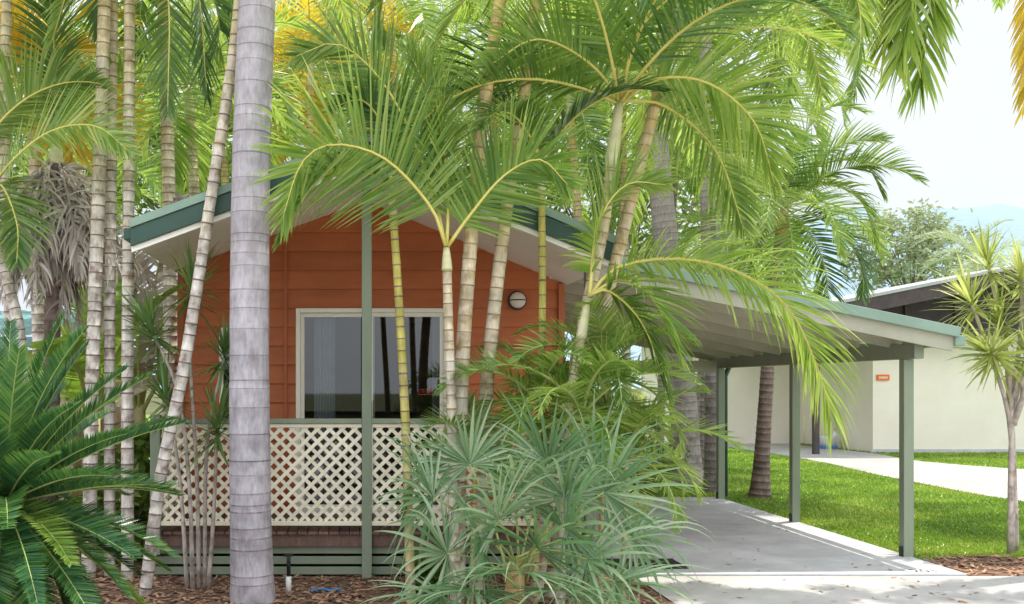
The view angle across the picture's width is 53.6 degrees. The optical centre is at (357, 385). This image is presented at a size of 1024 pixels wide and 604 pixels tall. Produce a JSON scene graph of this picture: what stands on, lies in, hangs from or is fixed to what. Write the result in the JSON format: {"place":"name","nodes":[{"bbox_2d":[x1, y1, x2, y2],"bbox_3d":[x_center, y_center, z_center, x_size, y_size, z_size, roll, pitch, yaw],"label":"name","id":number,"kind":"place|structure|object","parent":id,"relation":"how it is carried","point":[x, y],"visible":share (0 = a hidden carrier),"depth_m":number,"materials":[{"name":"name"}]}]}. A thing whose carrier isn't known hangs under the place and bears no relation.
{"place":"outdoors","nodes":[
{"label":"outdoors","id":0,"kind":"place"},
{"bbox_2d":[145,389,673,602],"bbox_3d":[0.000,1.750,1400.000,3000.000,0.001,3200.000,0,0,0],"label":"ground","id":1,"kind":"structure","parent":0,"point":[152,407],"depth_m":93.61,"materials":[{"name":"grey concrete"}]},
{"bbox_2d":[829,197,992,290],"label":"leafy tree","id":2,"kind":"object","parent":1,"relation":"on","point":[891,271],"visible":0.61,"depth_m":61.17,"materials":[{"name":"green plant"}]},
{"bbox_2d":[0,0,1023,348],"label":"sky","id":3,"kind":"structure","parent":0,"point":[970,151],"materials":[{"name":"white"}]},
{"bbox_2d":[1,204,1023,388],"bbox_3d":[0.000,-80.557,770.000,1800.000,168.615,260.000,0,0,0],"label":"hills","id":4,"kind":"structure","parent":0,"point":[988,214],"depth_m":855.47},
{"bbox_2d":[45,516,1023,603],"bbox_3d":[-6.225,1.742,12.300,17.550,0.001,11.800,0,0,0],"label":"garden bed","id":5,"kind":"object","parent":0,"point":[343,581],"depth_m":8.47,"materials":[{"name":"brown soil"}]},
{"bbox_2d":[0,310,134,500],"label":"neighbouring cabin","id":6,"kind":"object","parent":5,"relation":"on","point":[27,318],"visible":0.05,"depth_m":13.68,"materials":[{"name":"beige metal"}]},
{"bbox_2d":[0,0,140,371],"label":"golden cane palm","id":7,"kind":"object","parent":5,"relation":"on","point":[5,31],"visible":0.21,"depth_m":9.36,"materials":[{"name":"green plant"}]},
{"bbox_2d":[0,38,144,555],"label":"golden cane palm","id":8,"kind":"object","parent":5,"relation":"on","point":[17,243],"visible":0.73,"depth_m":8.81,"materials":[{"name":"green plant"}]},
{"bbox_2d":[0,0,157,387],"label":"background palm","id":9,"kind":"object","parent":5,"relation":"on","point":[37,316],"visible":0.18,"depth_m":11.72,"materials":[{"name":"plant"}]},
{"bbox_2d":[39,469,120,552],"bbox_3d":[-3.311,1.223,10.011,1.913,1.382,1.312,0,0,-21],"label":"shrub","id":10,"kind":"object","parent":5,"relation":"on","point":[100,505],"visible":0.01,"depth_m":9.88,"materials":[{"name":"green plant"}]},
{"bbox_2d":[0,309,186,603],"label":"cycad","id":11,"kind":"object","parent":5,"relation":"on","point":[34,461],"visible":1,"depth_m":6.13,"materials":[{"name":"green plant"}]},
{"bbox_2d":[81,0,111,578],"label":"golden cane palm","id":12,"kind":"object","parent":5,"relation":"on","point":[94,301],"visible":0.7,"depth_m":8.95,"materials":[{"name":"beige plant"}]},
{"bbox_2d":[10,93,188,339],"bbox_3d":[-4.808,-1.681,17.083,4.322,6.924,3.750,0,0,-28],"label":"background palm","id":13,"kind":"object","parent":5,"relation":"on","point":[155,184],"visible":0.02,"depth_m":16.71,"materials":[{"name":"plant"}]},
{"bbox_2d":[17,180,189,499],"bbox_3d":[-2.817,-0.441,12.737,3.323,4.382,3.388,0,0,-17],"label":"banana plant","id":14,"kind":"object","parent":5,"relation":"on","point":[139,410],"visible":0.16,"depth_m":12.84,"materials":[{"name":"green plant"}]},
{"bbox_2d":[0,0,217,538],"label":"shaggy palm","id":15,"kind":"object","parent":5,"relation":"on","point":[65,260],"visible":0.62,"depth_m":9.39,"materials":[{"name":"plant"}]},
{"bbox_2d":[103,0,118,575],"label":"golden cane palm","id":16,"kind":"object","parent":5,"relation":"on","point":[110,291],"visible":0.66,"depth_m":9.11,"materials":[{"name":"beige plant"}]},
{"bbox_2d":[22,267,228,555],"bbox_3d":[-2.570,0.090,10.534,2.698,3.320,3.018,0,0,-37],"label":"banana plant","id":17,"kind":"object","parent":5,"relation":"on","point":[73,387],"visible":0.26,"depth_m":9.98,"materials":[{"name":"green plant"}]},
{"bbox_2d":[34,0,225,579],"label":"golden cane palm","id":18,"kind":"object","parent":5,"relation":"on","point":[127,413],"visible":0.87,"depth_m":8.94,"materials":[{"name":"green plant"}]},
{"bbox_2d":[74,418,187,563],"bbox_3d":[-2.257,1.118,9.909,1.224,1.587,1.082,0,0,0],"label":"shrub","id":19,"kind":"object","parent":5,"relation":"on","point":[142,457],"visible":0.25,"depth_m":9.78,"materials":[{"name":"green plant"}]},
{"bbox_2d":[26,0,280,519],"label":"background palm","id":20,"kind":"object","parent":5,"relation":"on","point":[168,160],"visible":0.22,"depth_m":12.44,"materials":[{"name":"plant"}]},
{"bbox_2d":[107,238,229,589],"bbox_3d":[-1.458,0.219,8.526,1.433,3.101,1.086,0,0,0],"label":"dracaena","id":21,"kind":"object","parent":5,"relation":"on","point":[165,392],"visible":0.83,"depth_m":8.54,"materials":[{"name":"green plant"}]},
{"bbox_2d":[58,0,319,210],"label":"background palm","id":22,"kind":"object","parent":5,"relation":"on","point":[188,155],"visible":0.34,"depth_m":14.07,"materials":[{"name":"plant"}]},
{"bbox_2d":[229,0,275,603],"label":"grey palm","id":23,"kind":"object","parent":5,"relation":"on","point":[251,566],"visible":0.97,"depth_m":7.91,"materials":[{"name":"grey bark"},{"name":"dark bark rings"}]},
{"bbox_2d":[139,0,370,595],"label":"golden cane palm","id":24,"kind":"object","parent":5,"relation":"on","point":[169,434],"visible":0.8,"depth_m":8.26,"materials":[{"name":"beige plant"}]},
{"bbox_2d":[284,554,292,591],"bbox_3d":[-0.587,1.587,8.380,0.070,0.325,0.124,0,0,0],"label":"garden light","id":25,"kind":"object","parent":5,"relation":"on","point":[288,578],"visible":0.96,"depth_m":8.40,"materials":[{"name":"black plastic"}]},
{"bbox_2d":[310,587,342,591],"bbox_3d":[-0.265,1.725,8.431,0.290,0.024,0.100,0,0,-7],"label":"hose","id":26,"kind":"object","parent":5,"relation":"on","point":[325,589],"visible":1,"depth_m":8.42,"materials":[{"name":"blue plastic"}]},
{"bbox_2d":[272,64,417,603],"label":"golden cane palm","id":27,"kind":"object","parent":5,"relation":"on","point":[402,362],"visible":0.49,"depth_m":7.92,"materials":[{"name":"green plant"}]},
{"bbox_2d":[123,135,615,577],"bbox_3d":[0.100,-0.192,13.341,4.180,3.884,9.918,0,0,0],"label":"cabin","id":28,"kind":"object","parent":5,"relation":"on","point":[334,385],"visible":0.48,"depth_m":10.27,"materials":[{"name":"orange wood"}]},
{"bbox_2d":[219,328,226,432],"bbox_3d":[-1.230,-0.050,10.295,0.400,1.100,0.090,0,0,0],"label":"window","id":29,"kind":"structure","parent":28,"relation":"in","point":[220,359],"depth_m":10.25,"materials":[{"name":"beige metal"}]},
{"bbox_2d":[296,308,447,513],"bbox_3d":[0.145,0.258,10.295,1.570,2.115,0.130,0,0,0],"label":"sliding door","id":30,"kind":"structure","parent":28,"relation":"in","point":[301,313],"depth_m":10.27,"materials":[{"name":"beige metal"}]},
{"bbox_2d":[245,0,591,603],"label":"golden cane palm","id":31,"kind":"object","parent":5,"relation":"on","point":[307,53],"visible":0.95,"depth_m":7.59,"materials":[{"name":"green plant"}]},
{"bbox_2d":[390,546,465,595],"bbox_3d":[0.579,1.565,8.288,0.649,0.534,0.472,0,0,-17],"label":"shrub","id":32,"kind":"object","parent":5,"relation":"on","point":[433,579],"visible":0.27,"depth_m":8.21,"materials":[{"name":"green plant"}]},
{"bbox_2d":[395,389,561,603],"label":"parlour palm","id":33,"kind":"object","parent":5,"relation":"on","point":[455,424],"visible":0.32,"depth_m":7.83,"materials":[{"name":"green plant"}]},
{"bbox_2d":[455,0,544,603],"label":"golden cane palm","id":34,"kind":"object","parent":5,"relation":"on","point":[466,300],"visible":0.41,"depth_m":7.85,"materials":[{"name":"beige plant"}]},
{"bbox_2d":[432,322,639,603],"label":"parlour palm","id":35,"kind":"object","parent":5,"relation":"on","point":[539,379],"visible":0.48,"depth_m":7.78,"materials":[{"name":"green plant"}]},
{"bbox_2d":[360,379,714,603],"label":"fan palm","id":36,"kind":"object","parent":5,"relation":"on","point":[569,471],"visible":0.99,"depth_m":6.79,"materials":[{"name":"green plant"}]},
{"bbox_2d":[434,68,675,594],"bbox_3d":[1.330,-0.454,8.226,1.646,4.469,1.972,0,0,-29],"label":"golden cane palm","id":37,"kind":"object","parent":5,"relation":"on","point":[554,131],"visible":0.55,"depth_m":8.03,"materials":[{"name":"green plant"}]},
{"bbox_2d":[465,322,699,603],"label":"parlour palm","id":38,"kind":"object","parent":5,"relation":"on","point":[586,384],"visible":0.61,"depth_m":7.53,"materials":[{"name":"green plant"}]},
{"bbox_2d":[360,0,840,601],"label":"golden cane palm","id":39,"kind":"object","parent":5,"relation":"on","point":[494,302],"visible":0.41,"depth_m":8.06,"materials":[{"name":"beige plant"}]},
{"bbox_2d":[506,293,710,596],"bbox_3d":[1.996,0.523,8.166,1.668,2.515,1.760,0,0,24],"label":"parlour palm","id":40,"kind":"object","parent":5,"relation":"on","point":[606,318],"visible":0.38,"depth_m":7.89,"materials":[{"name":"green plant"}]},
{"bbox_2d":[379,0,875,600],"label":"golden cane palm","id":41,"kind":"object","parent":5,"relation":"on","point":[565,56],"visible":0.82,"depth_m":7.92,"materials":[{"name":"green plant"}]},
{"bbox_2d":[521,383,752,603],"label":"parlour palm","id":42,"kind":"object","parent":5,"relation":"on","point":[637,416],"visible":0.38,"depth_m":7.72,"materials":[{"name":"green plant"}]},
{"bbox_2d":[422,0,889,597],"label":"golden cane palm","id":43,"kind":"object","parent":5,"relation":"on","point":[646,134],"visible":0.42,"depth_m":8.46,"materials":[{"name":"green plant"}]},
{"bbox_2d":[554,141,864,603],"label":"golden cane palm","id":44,"kind":"object","parent":5,"relation":"on","point":[628,302],"visible":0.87,"depth_m":7.49,"materials":[{"name":"green plant"}]},
{"bbox_2d":[146,415,1023,575],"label":"lawn","id":45,"kind":"structure","parent":0,"point":[655,494],"depth_m":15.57,"materials":[{"name":"green plant"}]},
{"bbox_2d":[10,0,199,279],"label":"leafy tree","id":46,"kind":"object","parent":45,"relation":"on","point":[17,168],"depth_m":30.12,"materials":[{"name":"green plant"}]},
{"bbox_2d":[75,0,348,224],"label":"leafy tree","id":47,"kind":"object","parent":45,"relation":"on","point":[150,204],"visible":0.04,"depth_m":29.95,"materials":[{"name":"green plant"}]},
{"bbox_2d":[135,53,306,201],"bbox_3d":[-2.738,-2.398,19.434,4.012,8.362,3.874,0,0,0],"label":"background palm","id":48,"kind":"object","parent":45,"relation":"on","point":[225,171],"visible":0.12,"depth_m":19.45,"materials":[{"name":"plant"}]},
{"bbox_2d":[170,0,348,111],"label":"background palm","id":49,"kind":"object","parent":45,"relation":"on","point":[284,5],"visible":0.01,"depth_m":22.00,"materials":[{"name":"plant"}]},
{"bbox_2d":[213,0,424,166],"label":"background palm","id":50,"kind":"object","parent":45,"relation":"on","point":[310,90],"visible":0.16,"depth_m":18.56,"materials":[{"name":"plant"}]},
{"bbox_2d":[274,22,465,153],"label":"background palm","id":51,"kind":"object","parent":45,"relation":"on","point":[399,35],"visible":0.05,"depth_m":21.98,"materials":[{"name":"plant"}]},
{"bbox_2d":[306,0,513,119],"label":"background palm","id":52,"kind":"object","parent":45,"relation":"on","point":[429,21],"visible":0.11,"depth_m":19.43,"materials":[{"name":"plant"}]},
{"bbox_2d":[273,0,553,186],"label":"leafy tree","id":53,"kind":"object","parent":45,"relation":"on","point":[459,112],"visible":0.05,"depth_m":31.88,"materials":[{"name":"green plant"}]},
{"bbox_2d":[325,1,527,193],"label":"background palm","id":54,"kind":"object","parent":45,"relation":"on","point":[461,24],"visible":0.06,"depth_m":22.42,"materials":[{"name":"plant"}]},
{"bbox_2d":[367,0,582,168],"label":"background palm","id":55,"kind":"object","parent":45,"relation":"on","point":[458,17],"visible":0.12,"depth_m":20.82,"materials":[{"name":"plant"}]},
{"bbox_2d":[457,107,647,233],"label":"background palm","id":56,"kind":"object","parent":45,"relation":"on","point":[584,211],"visible":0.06,"depth_m":21.93,"materials":[{"name":"plant"}]},
{"bbox_2d":[443,1,696,358],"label":"background palm","id":57,"kind":"object","parent":45,"relation":"on","point":[571,144],"visible":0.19,"depth_m":19.32,"materials":[{"name":"plant"}]},
{"bbox_2d":[498,61,740,409],"bbox_3d":[7.962,-4.961,32.167,9.360,13.533,6.980,0,0,0],"label":"leafy tree","id":58,"kind":"object","parent":45,"relation":"on","point":[684,201],"visible":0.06,"depth_m":32.01,"materials":[{"name":"green plant"}]},
{"bbox_2d":[543,0,703,483],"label":"lawn palm","id":59,"kind":"object","parent":45,"relation":"on","point":[663,216],"visible":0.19,"depth_m":17.80,"materials":[{"name":"plant"}]},
{"bbox_2d":[526,0,722,411],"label":"background palm","id":60,"kind":"object","parent":45,"relation":"on","point":[621,175],"visible":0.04,"depth_m":20.44,"materials":[{"name":"plant"}]},
{"bbox_2d":[608,396,692,493],"bbox_3d":[4.455,1.061,16.393,2.264,1.913,1.767,0,0,0],"label":"shrub","id":61,"kind":"object","parent":45,"relation":"on","point":[665,461],"visible":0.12,"depth_m":16.29,"materials":[{"name":"green plant"}]},
{"bbox_2d":[577,71,784,461],"bbox_3d":[7.180,-2.693,22.014,4.371,8.951,4.302,0,0,-39],"label":"background palm","id":62,"kind":"object","parent":45,"relation":"on","point":[634,223],"visible":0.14,"depth_m":22.13,"materials":[{"name":"plant"}]},
{"bbox_2d":[581,0,809,493],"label":"lawn palm","id":63,"kind":"object","parent":45,"relation":"on","point":[709,476],"visible":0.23,"depth_m":16.21,"materials":[{"name":"plant"}]},
{"bbox_2d":[629,203,840,295],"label":"leafy tree","id":64,"kind":"object","parent":45,"relation":"on","point":[687,250],"visible":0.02,"depth_m":38.92,"materials":[{"name":"green plant"}]},
{"bbox_2d":[643,121,841,420],"bbox_3d":[8.001,-1.828,21.081,4.100,7.228,4.003,0,0,23],"label":"background palm","id":65,"kind":"object","parent":45,"relation":"on","point":[680,219],"visible":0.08,"depth_m":20.94,"materials":[{"name":"plant"}]},
{"bbox_2d":[633,1,886,470],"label":"background palm","id":66,"kind":"object","parent":45,"relation":"on","point":[806,105],"visible":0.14,"depth_m":18.57,"materials":[{"name":"plant"}]},
{"bbox_2d":[647,91,930,498],"bbox_3d":[6.769,-1.308,15.498,3.551,6.197,3.685,0,0,-36],"label":"lawn palm","id":67,"kind":"object","parent":45,"relation":"on","point":[781,226],"visible":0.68,"depth_m":15.16,"materials":[{"name":"plant"}]},
{"bbox_2d":[689,1,912,277],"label":"background palm","id":68,"kind":"object","parent":45,"relation":"on","point":[854,83],"visible":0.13,"depth_m":19.03,"materials":[{"name":"plant"}]},
{"bbox_2d":[641,264,1023,453],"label":"pale building","id":69,"kind":"structure","parent":45,"relation":"on","point":[952,413],"depth_m":26.00,"materials":[{"name":"paint"}]},
{"bbox_2d":[877,375,889,379],"bbox_3d":[13.700,-0.219,25.965,0.320,0.150,0.041,0,0,0],"label":"wall sign","id":70,"kind":"object","parent":69,"relation":"attached to","point":[883,377],"visible":1,"depth_m":25.95,"materials":[{"name":"orange plastic"}]},
{"bbox_2d":[894,0,1008,13],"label":"lawn palm","id":71,"kind":"object","parent":45,"relation":"on","point":[999,4],"visible":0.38,"depth_m":17.27,"materials":[{"name":"plant"}]},
{"bbox_2d":[910,218,1023,282],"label":"background palm","id":72,"kind":"object","parent":45,"relation":"on","point":[968,249],"visible":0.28,"depth_m":48.24,"materials":[{"name":"plant"}]},
{"bbox_2d":[924,556,1023,575],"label":"mulch bed","id":73,"kind":"object","parent":45,"relation":"on","point":[980,569],"visible":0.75,"depth_m":9.65,"materials":[{"name":"brown wood"}]},
{"bbox_2d":[812,0,1023,128],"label":"foxtail palm","id":74,"kind":"object","parent":73,"relation":"on","point":[904,45],"visible":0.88,"depth_m":8.94,"materials":[{"name":"green plant"}]},
{"bbox_2d":[931,216,1023,553],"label":"dracaena","id":75,"kind":"object","parent":45,"relation":"on","point":[1013,379],"visible":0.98,"depth_m":10.36,"materials":[{"name":"green plant"}]},
{"bbox_2d":[576,497,966,575],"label":"carport slab","id":76,"kind":"structure","parent":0,"point":[798,548],"depth_m":10.53,"materials":[{"name":"concrete"}]},
{"bbox_2d":[603,558,688,568],"bbox_3d":[2.689,1.713,9.600,0.838,0.012,0.500,0,0,0],"label":"door mat","id":77,"kind":"object","parent":76,"relation":"on","point":[671,561],"depth_m":9.62,"materials":[{"name":"black plastic"}]},
{"bbox_2d":[551,258,964,556],"bbox_3d":[4.047,0.217,12.646,3.706,3.055,6.042,0,0,0],"label":"carport","id":78,"kind":"object","parent":76,"relation":"on","point":[728,344],"visible":0.55,"depth_m":10.32,"materials":[{"name":"green metal"}]},
{"bbox_2d":[902,569,947,572],"bbox_3d":[5.250,1.715,9.220,0.340,0.008,0.160,0,0,0],"label":"number plate","id":79,"kind":"object","parent":76,"relation":"on","point":[923,570],"visible":1,"depth_m":9.21,"materials":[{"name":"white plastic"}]},
{"bbox_2d":[639,576,1023,603],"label":"road","id":80,"kind":"structure","parent":0,"point":[777,590],"depth_m":8.50,"materials":[{"name":"concrete"}]},
{"bbox_2d":[670,518,1010,603],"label":"leaf litter","id":81,"kind":"object","parent":80,"relation":"on","point":[847,585],"visible":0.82,"depth_m":8.52,"materials":[{"name":"brown plant"}]},
{"bbox_2d":[728,444,1023,500],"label":"footpath","id":82,"kind":"structure","parent":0,"point":[989,481],"depth_m":20.45,"materials":[{"name":"concrete"}]},
{"bbox_2d":[820,436,837,448],"bbox_3d":[13.009,1.570,27.566,0.500,0.360,0.500,0,0,0],"label":"storage tub","id":83,"kind":"object","parent":82,"relation":"on","point":[826,445],"visible":0.71,"depth_m":27.39,"materials":[{"name":"clear plastic"}]},
{"bbox_2d":[831,428,837,445],"bbox_3d":[13.249,1.465,27.666,0.160,0.570,0.160,0,0,0],"label":"spray bottle","id":84,"kind":"object","parent":83,"relation":"in","point":[834,432],"visible":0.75,"depth_m":27.61,"materials":[{"name":"white plastic"}]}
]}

